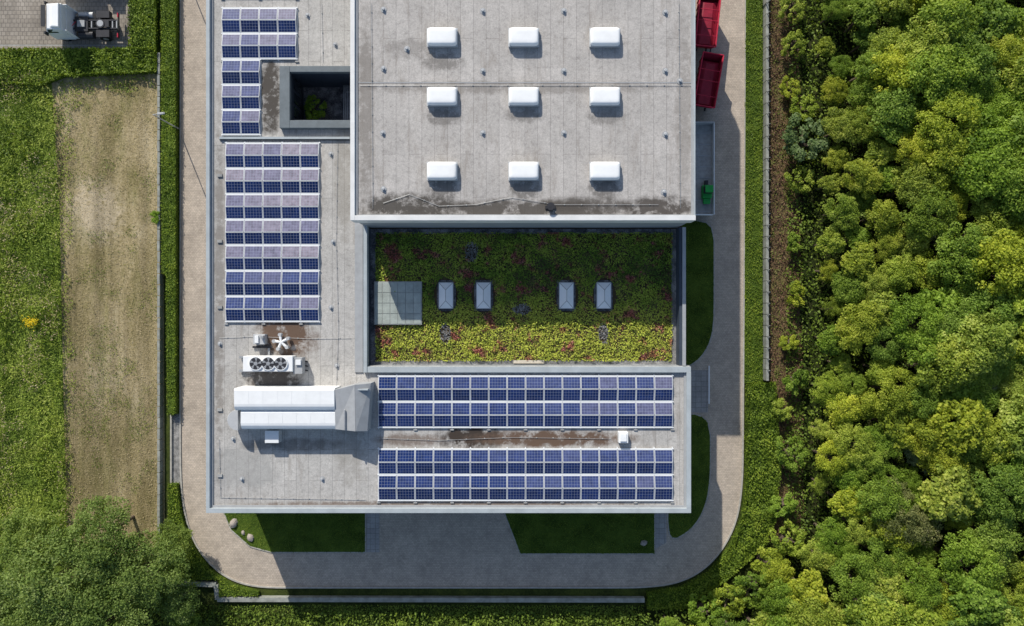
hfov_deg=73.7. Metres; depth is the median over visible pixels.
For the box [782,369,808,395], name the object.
shrub
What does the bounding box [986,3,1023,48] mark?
deciduous tree
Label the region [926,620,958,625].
deciduous tree
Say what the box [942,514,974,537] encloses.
deciduous tree
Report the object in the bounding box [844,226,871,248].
deciduous tree
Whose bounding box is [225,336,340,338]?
lightning conductor
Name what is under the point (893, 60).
deciduous tree
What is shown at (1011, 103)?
deciduous tree
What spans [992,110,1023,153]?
deciduous tree
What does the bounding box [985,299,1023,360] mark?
deciduous tree
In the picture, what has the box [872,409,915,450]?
deciduous tree
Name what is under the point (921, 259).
deciduous tree
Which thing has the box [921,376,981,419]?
deciduous tree
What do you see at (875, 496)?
deciduous tree
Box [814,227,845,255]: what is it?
deciduous tree
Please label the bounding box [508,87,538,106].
roof skylight
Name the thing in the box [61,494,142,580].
deciduous tree
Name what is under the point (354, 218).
parapet coping
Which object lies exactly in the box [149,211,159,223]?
shrub
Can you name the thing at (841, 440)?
deciduous tree
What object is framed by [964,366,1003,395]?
deciduous tree
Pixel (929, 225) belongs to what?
deciduous tree
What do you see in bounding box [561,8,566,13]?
roof vent
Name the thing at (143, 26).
hedge
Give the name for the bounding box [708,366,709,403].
path edging
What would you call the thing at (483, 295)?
pyramid skylight
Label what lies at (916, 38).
deciduous tree
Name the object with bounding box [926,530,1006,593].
deciduous tree
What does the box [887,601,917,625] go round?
deciduous tree
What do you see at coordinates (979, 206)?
deciduous tree
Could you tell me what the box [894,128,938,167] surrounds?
deciduous tree
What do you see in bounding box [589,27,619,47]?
roof skylight
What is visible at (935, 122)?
deciduous tree
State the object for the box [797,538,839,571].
deciduous tree
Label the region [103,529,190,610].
deciduous tree
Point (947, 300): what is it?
deciduous tree
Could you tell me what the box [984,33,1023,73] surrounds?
deciduous tree
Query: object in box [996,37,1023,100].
deciduous tree
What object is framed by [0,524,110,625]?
deciduous tree
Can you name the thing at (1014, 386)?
deciduous tree
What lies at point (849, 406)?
deciduous tree
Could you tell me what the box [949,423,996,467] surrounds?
deciduous tree
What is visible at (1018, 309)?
deciduous tree
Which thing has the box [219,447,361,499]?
lightning conductor
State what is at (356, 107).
roof flashing
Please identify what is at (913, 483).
deciduous tree
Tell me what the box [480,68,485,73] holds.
roof vent
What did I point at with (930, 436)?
deciduous tree
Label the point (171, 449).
edging wall
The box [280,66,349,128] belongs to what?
courtyard curb
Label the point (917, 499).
deciduous tree
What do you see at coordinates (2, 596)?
deciduous tree
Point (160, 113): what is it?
street lamp
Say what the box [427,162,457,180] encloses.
roof skylight
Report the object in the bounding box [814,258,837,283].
deciduous tree
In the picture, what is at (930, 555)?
deciduous tree
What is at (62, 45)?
parking marking
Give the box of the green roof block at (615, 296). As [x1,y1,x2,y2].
[370,226,681,359]
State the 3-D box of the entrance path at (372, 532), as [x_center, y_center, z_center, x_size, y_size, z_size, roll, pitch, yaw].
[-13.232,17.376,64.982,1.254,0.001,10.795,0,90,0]
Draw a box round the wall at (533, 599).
[179,580,644,602]
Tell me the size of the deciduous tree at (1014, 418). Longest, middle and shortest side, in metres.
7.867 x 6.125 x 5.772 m
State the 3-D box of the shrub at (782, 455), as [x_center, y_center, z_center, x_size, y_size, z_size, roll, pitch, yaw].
[25.911,12.846,63.866,3.040,2.578,3.523,-32,90,0]
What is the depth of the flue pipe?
52.38 m
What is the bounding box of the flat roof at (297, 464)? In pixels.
[214,0,688,504]
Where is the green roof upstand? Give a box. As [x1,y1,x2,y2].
[369,227,685,365]
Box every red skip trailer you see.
[695,0,720,50]
[695,49,723,110]
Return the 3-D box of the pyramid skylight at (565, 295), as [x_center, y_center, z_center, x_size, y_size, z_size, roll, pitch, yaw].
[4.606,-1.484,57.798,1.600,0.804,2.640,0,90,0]
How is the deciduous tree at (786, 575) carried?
on the forest floor
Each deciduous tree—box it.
[0,505,68,580]
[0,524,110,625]
[0,559,24,620]
[0,599,77,625]
[56,577,159,625]
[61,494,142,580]
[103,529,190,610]
[152,518,194,557]
[156,572,201,625]
[658,614,683,625]
[715,611,748,625]
[741,610,779,625]
[755,613,804,625]
[759,578,801,622]
[763,557,795,588]
[782,596,843,625]
[784,568,828,610]
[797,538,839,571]
[802,598,844,625]
[807,419,836,440]
[809,371,842,406]
[809,473,830,493]
[811,514,851,557]
[812,435,849,478]
[814,36,836,59]
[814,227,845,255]
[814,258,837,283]
[814,323,844,355]
[816,173,841,195]
[819,0,850,24]
[819,296,847,319]
[820,75,849,106]
[821,106,857,142]
[822,144,849,171]
[822,193,859,231]
[823,392,861,429]
[826,352,851,373]
[826,485,866,520]
[827,55,854,79]
[827,551,879,604]
[828,420,875,465]
[828,463,865,490]
[829,269,866,308]
[831,532,858,567]
[834,300,883,355]
[835,370,867,397]
[836,595,910,625]
[837,240,877,281]
[838,512,877,545]
[838,586,902,625]
[840,157,884,199]
[844,0,879,32]
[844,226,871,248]
[845,444,889,481]
[846,75,888,109]
[846,104,879,143]
[846,189,875,213]
[847,48,894,91]
[850,27,879,53]
[853,558,904,600]
[854,390,885,419]
[854,479,912,523]
[856,535,910,581]
[857,269,893,300]
[858,138,897,169]
[858,289,897,328]
[860,199,901,237]
[862,320,905,364]
[862,357,902,385]
[862,505,919,551]
[863,423,902,458]
[863,461,905,493]
[865,82,918,144]
[865,365,921,415]
[866,0,913,21]
[868,26,909,68]
[868,44,935,97]
[868,230,903,261]
[870,164,901,192]
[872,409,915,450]
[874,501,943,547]
[878,253,918,293]
[886,158,936,212]
[886,463,922,495]
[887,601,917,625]
[888,10,917,39]
[889,292,944,349]
[890,381,943,426]
[893,222,932,256]
[893,587,911,610]
[894,0,930,15]
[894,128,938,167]
[895,12,961,69]
[897,556,944,622]
[898,41,980,108]
[898,184,958,241]
[899,328,947,368]
[902,597,954,625]
[905,414,950,460]
[906,539,937,578]
[908,248,943,291]
[908,336,979,396]
[909,88,981,148]
[909,286,962,332]
[909,492,937,525]
[911,433,969,477]
[912,459,982,521]
[914,304,973,351]
[915,93,929,119]
[917,0,985,43]
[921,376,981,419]
[922,131,970,190]
[926,182,970,224]
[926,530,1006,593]
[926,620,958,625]
[927,220,990,289]
[930,76,986,117]
[930,580,971,625]
[931,264,989,299]
[931,396,991,455]
[936,308,1018,377]
[937,570,1007,625]
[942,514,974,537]
[948,30,1003,91]
[949,133,1018,202]
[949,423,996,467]
[951,462,991,512]
[953,90,1009,132]
[954,202,1017,258]
[954,609,990,625]
[959,111,1020,166]
[959,228,1023,298]
[959,385,1001,419]
[959,508,1023,565]
[960,281,1022,331]
[963,568,1005,592]
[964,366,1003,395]
[966,194,1005,220]
[967,413,1022,465]
[970,0,989,11]
[970,0,1018,44]
[970,462,1023,522]
[971,547,1023,584]
[980,72,1003,106]
[983,76,1023,124]
[983,344,1022,386]
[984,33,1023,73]
[984,430,1023,481]
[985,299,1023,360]
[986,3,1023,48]
[989,189,1023,231]
[989,288,1023,340]
[991,146,1023,220]
[991,392,1023,459]
[991,596,1022,625]
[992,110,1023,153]
[992,224,1023,269]
[995,359,1023,412]
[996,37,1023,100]
[996,585,1023,620]
[997,608,1023,625]
[1003,26,1023,57]
[1008,111,1023,164]
[1010,553,1023,593]
[1019,352,1023,368]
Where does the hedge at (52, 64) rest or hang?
on the ground at (206, 596)
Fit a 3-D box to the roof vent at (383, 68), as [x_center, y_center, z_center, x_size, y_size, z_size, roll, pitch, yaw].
[-9.966,-18.969,52.895,0.468,0.210,0.480,0,90,0]
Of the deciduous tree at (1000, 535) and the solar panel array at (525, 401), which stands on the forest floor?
the deciduous tree at (1000, 535)
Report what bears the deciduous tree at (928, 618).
on the forest floor
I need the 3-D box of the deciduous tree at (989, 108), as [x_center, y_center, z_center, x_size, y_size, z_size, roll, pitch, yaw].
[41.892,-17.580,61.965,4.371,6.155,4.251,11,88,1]
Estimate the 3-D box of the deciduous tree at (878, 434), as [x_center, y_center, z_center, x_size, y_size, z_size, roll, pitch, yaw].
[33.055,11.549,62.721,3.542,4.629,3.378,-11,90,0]
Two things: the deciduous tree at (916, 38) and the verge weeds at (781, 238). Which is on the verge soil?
the verge weeds at (781, 238)
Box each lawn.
[225,513,364,551]
[505,513,653,552]
[668,415,709,537]
[682,221,713,364]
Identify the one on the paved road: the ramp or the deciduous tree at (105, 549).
the ramp
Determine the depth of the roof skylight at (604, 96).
52.37 m
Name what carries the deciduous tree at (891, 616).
on the forest floor
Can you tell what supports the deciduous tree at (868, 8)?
on the forest floor
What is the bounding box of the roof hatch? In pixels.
[618,431,627,442]
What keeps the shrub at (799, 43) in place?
on the verge soil
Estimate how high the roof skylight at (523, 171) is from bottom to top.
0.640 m
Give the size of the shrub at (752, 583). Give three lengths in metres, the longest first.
4.158 x 3.781 x 3.050 m
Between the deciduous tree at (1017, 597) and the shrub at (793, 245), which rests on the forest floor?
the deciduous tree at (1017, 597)
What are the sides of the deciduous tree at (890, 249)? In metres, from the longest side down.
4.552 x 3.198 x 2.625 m
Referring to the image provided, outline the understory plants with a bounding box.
[0,0,1023,625]
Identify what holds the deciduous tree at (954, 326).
on the forest floor
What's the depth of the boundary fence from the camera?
64.16 m
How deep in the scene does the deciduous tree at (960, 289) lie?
60.04 m
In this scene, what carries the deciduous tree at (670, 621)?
on the forest floor
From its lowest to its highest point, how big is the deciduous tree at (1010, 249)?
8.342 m
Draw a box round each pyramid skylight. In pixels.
[437,280,455,310]
[474,280,492,310]
[557,280,574,310]
[594,280,612,310]
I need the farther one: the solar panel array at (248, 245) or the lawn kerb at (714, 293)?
the lawn kerb at (714, 293)
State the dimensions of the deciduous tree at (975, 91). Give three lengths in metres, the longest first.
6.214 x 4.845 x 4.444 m
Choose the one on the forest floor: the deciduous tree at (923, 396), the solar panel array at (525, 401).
the deciduous tree at (923, 396)
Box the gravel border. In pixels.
[370,229,675,364]
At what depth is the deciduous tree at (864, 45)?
61.77 m
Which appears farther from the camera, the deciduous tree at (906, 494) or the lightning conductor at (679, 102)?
the deciduous tree at (906, 494)
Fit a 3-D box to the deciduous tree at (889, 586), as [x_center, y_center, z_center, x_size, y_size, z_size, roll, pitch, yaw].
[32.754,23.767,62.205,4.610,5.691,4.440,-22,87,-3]
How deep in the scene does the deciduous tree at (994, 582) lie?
60.38 m
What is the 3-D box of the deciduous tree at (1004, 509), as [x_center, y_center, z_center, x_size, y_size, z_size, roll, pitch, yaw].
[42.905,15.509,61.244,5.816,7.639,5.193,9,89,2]
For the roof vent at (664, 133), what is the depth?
52.97 m
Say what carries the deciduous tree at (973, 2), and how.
on the forest floor
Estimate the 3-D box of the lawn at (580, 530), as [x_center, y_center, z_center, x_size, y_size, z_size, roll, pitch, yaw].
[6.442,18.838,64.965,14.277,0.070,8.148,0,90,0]
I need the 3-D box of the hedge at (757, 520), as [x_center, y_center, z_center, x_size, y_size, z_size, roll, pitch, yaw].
[21.101,18.318,64.404,8.250,1.353,24.624,26,90,0]
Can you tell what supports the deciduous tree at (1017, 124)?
on the forest floor
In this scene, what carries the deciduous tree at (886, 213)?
on the forest floor
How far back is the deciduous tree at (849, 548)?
61.01 m
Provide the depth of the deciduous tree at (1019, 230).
59.44 m
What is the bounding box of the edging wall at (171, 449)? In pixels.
[170,415,172,482]
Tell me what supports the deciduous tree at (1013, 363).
on the forest floor
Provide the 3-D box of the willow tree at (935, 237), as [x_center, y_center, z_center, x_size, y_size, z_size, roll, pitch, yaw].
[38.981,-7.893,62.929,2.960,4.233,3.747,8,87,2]
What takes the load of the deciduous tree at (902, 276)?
on the forest floor
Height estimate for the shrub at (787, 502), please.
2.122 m
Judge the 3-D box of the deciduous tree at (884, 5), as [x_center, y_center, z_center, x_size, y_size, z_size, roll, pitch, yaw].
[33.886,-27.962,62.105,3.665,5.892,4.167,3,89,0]
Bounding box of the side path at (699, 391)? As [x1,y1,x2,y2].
[691,370,707,412]
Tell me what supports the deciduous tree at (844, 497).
on the forest floor
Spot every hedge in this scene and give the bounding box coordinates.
[0,46,158,87]
[126,0,159,50]
[159,0,179,415]
[167,482,259,597]
[646,381,781,610]
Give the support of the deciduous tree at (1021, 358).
on the forest floor
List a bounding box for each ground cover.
[56,550,162,612]
[163,604,643,625]
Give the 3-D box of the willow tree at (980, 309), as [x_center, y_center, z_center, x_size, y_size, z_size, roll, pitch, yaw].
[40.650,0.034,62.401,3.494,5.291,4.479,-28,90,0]
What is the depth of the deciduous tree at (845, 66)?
62.05 m
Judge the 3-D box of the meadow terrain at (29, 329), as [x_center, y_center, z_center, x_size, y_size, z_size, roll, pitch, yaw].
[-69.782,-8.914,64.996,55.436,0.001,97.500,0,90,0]
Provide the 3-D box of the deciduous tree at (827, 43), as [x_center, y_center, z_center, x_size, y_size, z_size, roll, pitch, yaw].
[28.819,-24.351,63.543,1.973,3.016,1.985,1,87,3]
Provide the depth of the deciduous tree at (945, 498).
58.78 m
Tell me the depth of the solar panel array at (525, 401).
56.76 m
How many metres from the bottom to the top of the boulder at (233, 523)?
0.345 m
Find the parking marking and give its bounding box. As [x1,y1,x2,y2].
[0,45,125,45]
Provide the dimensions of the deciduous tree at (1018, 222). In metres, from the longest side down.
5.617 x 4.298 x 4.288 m
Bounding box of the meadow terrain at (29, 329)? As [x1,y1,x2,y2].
[0,83,66,625]
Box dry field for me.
[52,73,164,555]
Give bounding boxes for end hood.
[227,410,240,429]
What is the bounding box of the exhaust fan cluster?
[272,333,290,350]
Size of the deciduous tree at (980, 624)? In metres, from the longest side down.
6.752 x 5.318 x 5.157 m
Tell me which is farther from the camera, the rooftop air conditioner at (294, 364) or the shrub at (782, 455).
the shrub at (782, 455)
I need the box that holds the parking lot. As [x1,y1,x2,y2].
[0,0,129,49]
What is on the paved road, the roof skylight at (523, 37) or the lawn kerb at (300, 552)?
the lawn kerb at (300, 552)
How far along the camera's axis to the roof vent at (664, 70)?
52.97 m
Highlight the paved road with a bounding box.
[181,0,744,586]
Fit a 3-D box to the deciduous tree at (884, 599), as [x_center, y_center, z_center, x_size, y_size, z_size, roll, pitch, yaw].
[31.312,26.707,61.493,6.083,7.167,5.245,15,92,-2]
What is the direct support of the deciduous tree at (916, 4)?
on the forest floor
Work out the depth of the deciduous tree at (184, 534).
62.17 m
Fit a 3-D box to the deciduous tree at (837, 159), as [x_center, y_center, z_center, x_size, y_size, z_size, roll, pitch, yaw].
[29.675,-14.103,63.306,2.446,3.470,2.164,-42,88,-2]
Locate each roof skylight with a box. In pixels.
[427,27,457,47]
[427,87,457,106]
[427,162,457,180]
[508,27,538,47]
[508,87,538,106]
[508,162,538,180]
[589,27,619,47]
[589,87,619,106]
[589,162,619,180]
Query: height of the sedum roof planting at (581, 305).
0.327 m
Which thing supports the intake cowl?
on the flat roof at (297, 464)
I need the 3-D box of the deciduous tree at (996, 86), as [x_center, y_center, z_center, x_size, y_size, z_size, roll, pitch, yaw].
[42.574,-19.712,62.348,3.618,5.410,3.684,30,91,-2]
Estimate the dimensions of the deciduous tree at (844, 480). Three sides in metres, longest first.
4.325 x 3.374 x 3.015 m
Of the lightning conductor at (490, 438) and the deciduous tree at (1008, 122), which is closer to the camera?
the lightning conductor at (490, 438)
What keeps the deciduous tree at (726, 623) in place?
on the forest floor
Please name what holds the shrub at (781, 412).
on the verge soil
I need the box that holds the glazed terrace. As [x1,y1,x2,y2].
[374,281,421,324]
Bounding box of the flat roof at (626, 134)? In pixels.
[358,0,690,227]
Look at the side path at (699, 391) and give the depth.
64.98 m
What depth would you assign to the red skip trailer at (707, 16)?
63.03 m
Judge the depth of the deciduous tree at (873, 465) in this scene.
60.56 m
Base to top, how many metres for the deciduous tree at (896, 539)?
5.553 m
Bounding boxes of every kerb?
[179,0,745,587]
[223,513,365,552]
[504,513,654,554]
[667,413,710,538]
[689,220,714,365]
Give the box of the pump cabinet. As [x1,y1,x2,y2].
[252,334,271,354]
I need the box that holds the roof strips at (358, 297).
[219,137,362,371]
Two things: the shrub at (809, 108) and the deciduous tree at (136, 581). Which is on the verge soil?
the shrub at (809, 108)
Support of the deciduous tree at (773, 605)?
on the forest floor
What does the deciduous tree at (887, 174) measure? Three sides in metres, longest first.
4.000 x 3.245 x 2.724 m
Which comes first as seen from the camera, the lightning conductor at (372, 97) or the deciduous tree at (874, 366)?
the lightning conductor at (372, 97)
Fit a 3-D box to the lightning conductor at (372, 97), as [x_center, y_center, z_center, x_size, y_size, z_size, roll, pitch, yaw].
[-10.846,-16.070,52.962,0.120,0.071,15.900,0,90,0]
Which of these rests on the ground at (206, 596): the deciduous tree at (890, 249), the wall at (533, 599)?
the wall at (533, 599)
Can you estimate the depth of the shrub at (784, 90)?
63.75 m
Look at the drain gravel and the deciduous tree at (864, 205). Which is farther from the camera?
the deciduous tree at (864, 205)
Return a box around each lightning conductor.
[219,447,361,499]
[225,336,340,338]
[336,147,338,385]
[371,3,373,199]
[380,437,602,440]
[678,11,680,207]
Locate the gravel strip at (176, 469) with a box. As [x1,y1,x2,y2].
[173,414,179,483]
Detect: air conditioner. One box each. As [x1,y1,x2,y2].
[239,355,307,373]
[265,429,281,443]
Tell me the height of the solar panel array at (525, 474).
0.337 m
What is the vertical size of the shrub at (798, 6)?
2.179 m
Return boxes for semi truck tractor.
[41,1,119,40]
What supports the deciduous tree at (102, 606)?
on the ground at (206, 596)
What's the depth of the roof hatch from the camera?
56.40 m
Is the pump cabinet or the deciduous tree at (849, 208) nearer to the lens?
the pump cabinet
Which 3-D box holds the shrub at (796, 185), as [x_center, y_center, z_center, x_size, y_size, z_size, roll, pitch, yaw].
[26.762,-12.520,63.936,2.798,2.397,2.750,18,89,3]
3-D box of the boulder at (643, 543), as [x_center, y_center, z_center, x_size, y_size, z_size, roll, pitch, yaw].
[12.551,21.859,64.829,0.640,0.241,0.583,16,90,0]
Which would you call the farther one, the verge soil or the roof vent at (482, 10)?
the verge soil
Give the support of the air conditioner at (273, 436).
on the flat roof at (297, 464)
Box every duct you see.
[234,386,340,409]
[241,410,334,428]
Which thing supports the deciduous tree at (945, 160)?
on the forest floor
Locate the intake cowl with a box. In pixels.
[334,381,374,430]
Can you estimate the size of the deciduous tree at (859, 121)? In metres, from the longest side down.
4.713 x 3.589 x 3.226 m
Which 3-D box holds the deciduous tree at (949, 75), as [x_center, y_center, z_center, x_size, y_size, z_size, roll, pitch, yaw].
[37.222,-20.950,61.314,6.120,7.481,6.370,40,90,0]
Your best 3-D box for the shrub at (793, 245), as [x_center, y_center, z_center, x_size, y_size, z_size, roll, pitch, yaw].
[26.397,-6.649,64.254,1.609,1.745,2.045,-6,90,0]
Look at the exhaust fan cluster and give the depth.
56.39 m
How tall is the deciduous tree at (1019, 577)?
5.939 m
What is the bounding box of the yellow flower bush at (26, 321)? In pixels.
[20,315,37,330]
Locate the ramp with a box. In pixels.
[695,122,714,215]
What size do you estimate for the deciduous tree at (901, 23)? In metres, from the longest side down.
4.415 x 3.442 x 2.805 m
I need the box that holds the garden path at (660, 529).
[655,513,665,548]
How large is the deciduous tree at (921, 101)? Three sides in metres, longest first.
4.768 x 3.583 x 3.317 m
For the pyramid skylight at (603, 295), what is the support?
on the green roof block at (615, 296)
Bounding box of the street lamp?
[153,112,178,128]
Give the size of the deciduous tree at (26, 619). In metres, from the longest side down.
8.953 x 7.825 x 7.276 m
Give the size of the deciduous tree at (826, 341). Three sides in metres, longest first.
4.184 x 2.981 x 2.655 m
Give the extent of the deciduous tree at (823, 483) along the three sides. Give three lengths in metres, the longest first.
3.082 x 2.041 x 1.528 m
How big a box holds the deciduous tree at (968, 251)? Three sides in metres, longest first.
7.287 x 5.732 x 4.789 m
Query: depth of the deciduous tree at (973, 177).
58.27 m
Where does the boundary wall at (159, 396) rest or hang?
on the ground at (206, 596)
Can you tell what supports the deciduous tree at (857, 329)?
on the forest floor
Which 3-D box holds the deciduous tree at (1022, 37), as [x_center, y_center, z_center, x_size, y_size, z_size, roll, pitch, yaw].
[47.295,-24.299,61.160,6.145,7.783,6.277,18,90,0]
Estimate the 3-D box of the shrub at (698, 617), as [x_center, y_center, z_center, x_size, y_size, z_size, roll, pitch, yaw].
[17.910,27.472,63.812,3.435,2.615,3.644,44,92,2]
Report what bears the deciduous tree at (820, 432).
on the forest floor
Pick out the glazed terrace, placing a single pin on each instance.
(402, 305)
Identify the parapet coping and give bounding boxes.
[206,0,690,512]
[350,0,695,222]
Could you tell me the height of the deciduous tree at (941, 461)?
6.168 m
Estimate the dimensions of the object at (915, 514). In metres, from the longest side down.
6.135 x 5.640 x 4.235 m
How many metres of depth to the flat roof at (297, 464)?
57.00 m
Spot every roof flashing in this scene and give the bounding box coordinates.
[211,0,685,507]
[355,0,693,214]
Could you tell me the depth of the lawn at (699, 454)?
64.93 m
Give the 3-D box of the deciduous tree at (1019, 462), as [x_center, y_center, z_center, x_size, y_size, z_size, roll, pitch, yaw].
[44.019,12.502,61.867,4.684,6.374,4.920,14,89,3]
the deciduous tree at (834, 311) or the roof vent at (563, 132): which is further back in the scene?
the deciduous tree at (834, 311)
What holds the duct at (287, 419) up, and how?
on the flat roof at (297, 464)
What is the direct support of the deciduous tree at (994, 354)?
on the forest floor
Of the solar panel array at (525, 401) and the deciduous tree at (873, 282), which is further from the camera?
the deciduous tree at (873, 282)
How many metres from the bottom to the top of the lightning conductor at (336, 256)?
0.071 m
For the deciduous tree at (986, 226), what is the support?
on the forest floor
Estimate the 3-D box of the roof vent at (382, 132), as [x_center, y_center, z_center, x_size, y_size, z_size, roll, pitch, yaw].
[-10.023,-13.986,52.895,0.468,0.210,0.480,0,90,0]
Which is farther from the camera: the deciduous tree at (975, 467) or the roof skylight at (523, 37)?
the deciduous tree at (975, 467)
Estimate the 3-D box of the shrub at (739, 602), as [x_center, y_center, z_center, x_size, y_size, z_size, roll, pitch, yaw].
[20.086,26.651,63.736,3.785,2.833,3.416,-12,90,2]
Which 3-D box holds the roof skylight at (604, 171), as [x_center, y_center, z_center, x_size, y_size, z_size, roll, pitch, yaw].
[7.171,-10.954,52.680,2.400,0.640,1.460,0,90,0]
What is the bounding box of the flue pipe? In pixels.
[545,202,555,209]
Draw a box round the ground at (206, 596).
[54,0,780,625]
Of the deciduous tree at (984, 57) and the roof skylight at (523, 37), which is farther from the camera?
the deciduous tree at (984, 57)
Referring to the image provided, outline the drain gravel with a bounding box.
[439,242,608,344]
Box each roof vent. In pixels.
[380,130,385,135]
[381,65,386,71]
[404,46,409,51]
[480,8,485,13]
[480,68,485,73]
[480,130,485,135]
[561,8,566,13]
[561,68,566,73]
[561,130,566,135]
[662,9,667,15]
[662,68,667,73]
[662,131,667,136]
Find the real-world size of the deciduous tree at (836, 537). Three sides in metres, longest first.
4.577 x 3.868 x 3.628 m
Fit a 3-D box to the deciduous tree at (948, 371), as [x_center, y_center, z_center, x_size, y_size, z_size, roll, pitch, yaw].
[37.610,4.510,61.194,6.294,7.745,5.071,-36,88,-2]
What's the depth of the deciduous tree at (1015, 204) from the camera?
57.99 m
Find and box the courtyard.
[291,74,349,119]
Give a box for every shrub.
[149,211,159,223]
[171,607,200,625]
[304,95,326,119]
[386,621,405,625]
[687,591,723,625]
[709,583,747,617]
[728,571,770,609]
[750,546,782,575]
[768,492,798,517]
[768,519,806,558]
[772,398,793,421]
[773,434,809,471]
[777,0,805,23]
[778,334,799,350]
[779,75,800,97]
[780,29,806,58]
[781,112,829,161]
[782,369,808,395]
[783,165,814,193]
[786,231,802,252]
[787,280,804,306]
[789,94,819,121]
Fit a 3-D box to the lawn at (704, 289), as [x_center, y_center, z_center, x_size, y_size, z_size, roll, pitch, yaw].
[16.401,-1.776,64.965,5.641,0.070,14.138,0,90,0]
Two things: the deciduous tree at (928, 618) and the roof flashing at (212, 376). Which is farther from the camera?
the deciduous tree at (928, 618)
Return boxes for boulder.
[229,518,237,527]
[247,534,253,541]
[640,540,646,545]
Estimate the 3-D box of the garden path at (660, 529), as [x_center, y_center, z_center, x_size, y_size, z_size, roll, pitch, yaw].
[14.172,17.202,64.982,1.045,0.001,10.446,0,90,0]
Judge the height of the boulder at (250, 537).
0.290 m
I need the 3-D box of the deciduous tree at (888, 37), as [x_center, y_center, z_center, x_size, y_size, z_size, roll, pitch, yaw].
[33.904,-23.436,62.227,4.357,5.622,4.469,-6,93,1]
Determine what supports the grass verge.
on the ground at (206, 596)
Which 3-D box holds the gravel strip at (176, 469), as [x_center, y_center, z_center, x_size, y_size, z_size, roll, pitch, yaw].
[-31.966,12.919,64.984,0.696,0.001,6.755,0,90,0]
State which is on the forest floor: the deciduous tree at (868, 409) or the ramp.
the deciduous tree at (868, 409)
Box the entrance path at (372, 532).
[366,513,379,551]
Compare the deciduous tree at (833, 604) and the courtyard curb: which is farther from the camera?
the deciduous tree at (833, 604)
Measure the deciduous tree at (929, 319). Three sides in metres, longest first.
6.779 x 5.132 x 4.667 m
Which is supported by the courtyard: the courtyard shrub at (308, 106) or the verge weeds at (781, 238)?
the courtyard shrub at (308, 106)
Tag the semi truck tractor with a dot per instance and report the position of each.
(64, 22)
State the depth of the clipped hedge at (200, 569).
64.55 m
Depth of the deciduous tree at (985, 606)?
58.26 m
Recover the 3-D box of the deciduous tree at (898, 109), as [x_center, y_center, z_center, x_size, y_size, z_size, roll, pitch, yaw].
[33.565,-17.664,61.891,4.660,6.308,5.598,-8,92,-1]
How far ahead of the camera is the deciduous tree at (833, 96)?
61.98 m
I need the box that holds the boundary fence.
[763,0,769,380]
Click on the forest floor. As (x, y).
(808, 298)
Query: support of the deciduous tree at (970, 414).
on the forest floor
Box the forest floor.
[629,0,1023,625]
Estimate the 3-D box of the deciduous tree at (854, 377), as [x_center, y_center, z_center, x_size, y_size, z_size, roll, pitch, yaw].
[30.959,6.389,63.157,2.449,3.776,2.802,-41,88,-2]
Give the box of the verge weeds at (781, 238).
[768,0,805,541]
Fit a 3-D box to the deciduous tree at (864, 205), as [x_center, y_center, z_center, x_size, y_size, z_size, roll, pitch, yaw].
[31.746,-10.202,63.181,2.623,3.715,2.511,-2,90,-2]
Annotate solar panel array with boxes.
[221,7,298,61]
[221,59,260,136]
[224,142,319,324]
[377,374,673,429]
[377,447,673,502]
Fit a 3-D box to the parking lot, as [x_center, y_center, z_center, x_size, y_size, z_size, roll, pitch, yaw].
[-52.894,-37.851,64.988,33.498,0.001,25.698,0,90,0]
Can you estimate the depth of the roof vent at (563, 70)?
52.97 m
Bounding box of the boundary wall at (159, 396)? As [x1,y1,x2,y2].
[157,53,162,555]
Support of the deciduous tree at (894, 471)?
on the forest floor
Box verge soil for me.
[767,0,800,540]
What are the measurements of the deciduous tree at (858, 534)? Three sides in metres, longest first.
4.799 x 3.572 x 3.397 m
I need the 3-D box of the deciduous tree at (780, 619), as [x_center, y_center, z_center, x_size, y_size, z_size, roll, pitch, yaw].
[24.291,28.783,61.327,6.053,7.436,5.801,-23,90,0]
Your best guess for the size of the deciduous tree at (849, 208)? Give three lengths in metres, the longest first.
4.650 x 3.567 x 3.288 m
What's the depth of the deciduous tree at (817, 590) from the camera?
60.22 m
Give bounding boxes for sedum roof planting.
[375,232,672,361]
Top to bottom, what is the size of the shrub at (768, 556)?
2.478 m
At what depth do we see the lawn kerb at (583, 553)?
64.91 m
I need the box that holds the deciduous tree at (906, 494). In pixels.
[863,475,915,526]
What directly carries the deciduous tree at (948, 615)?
on the forest floor

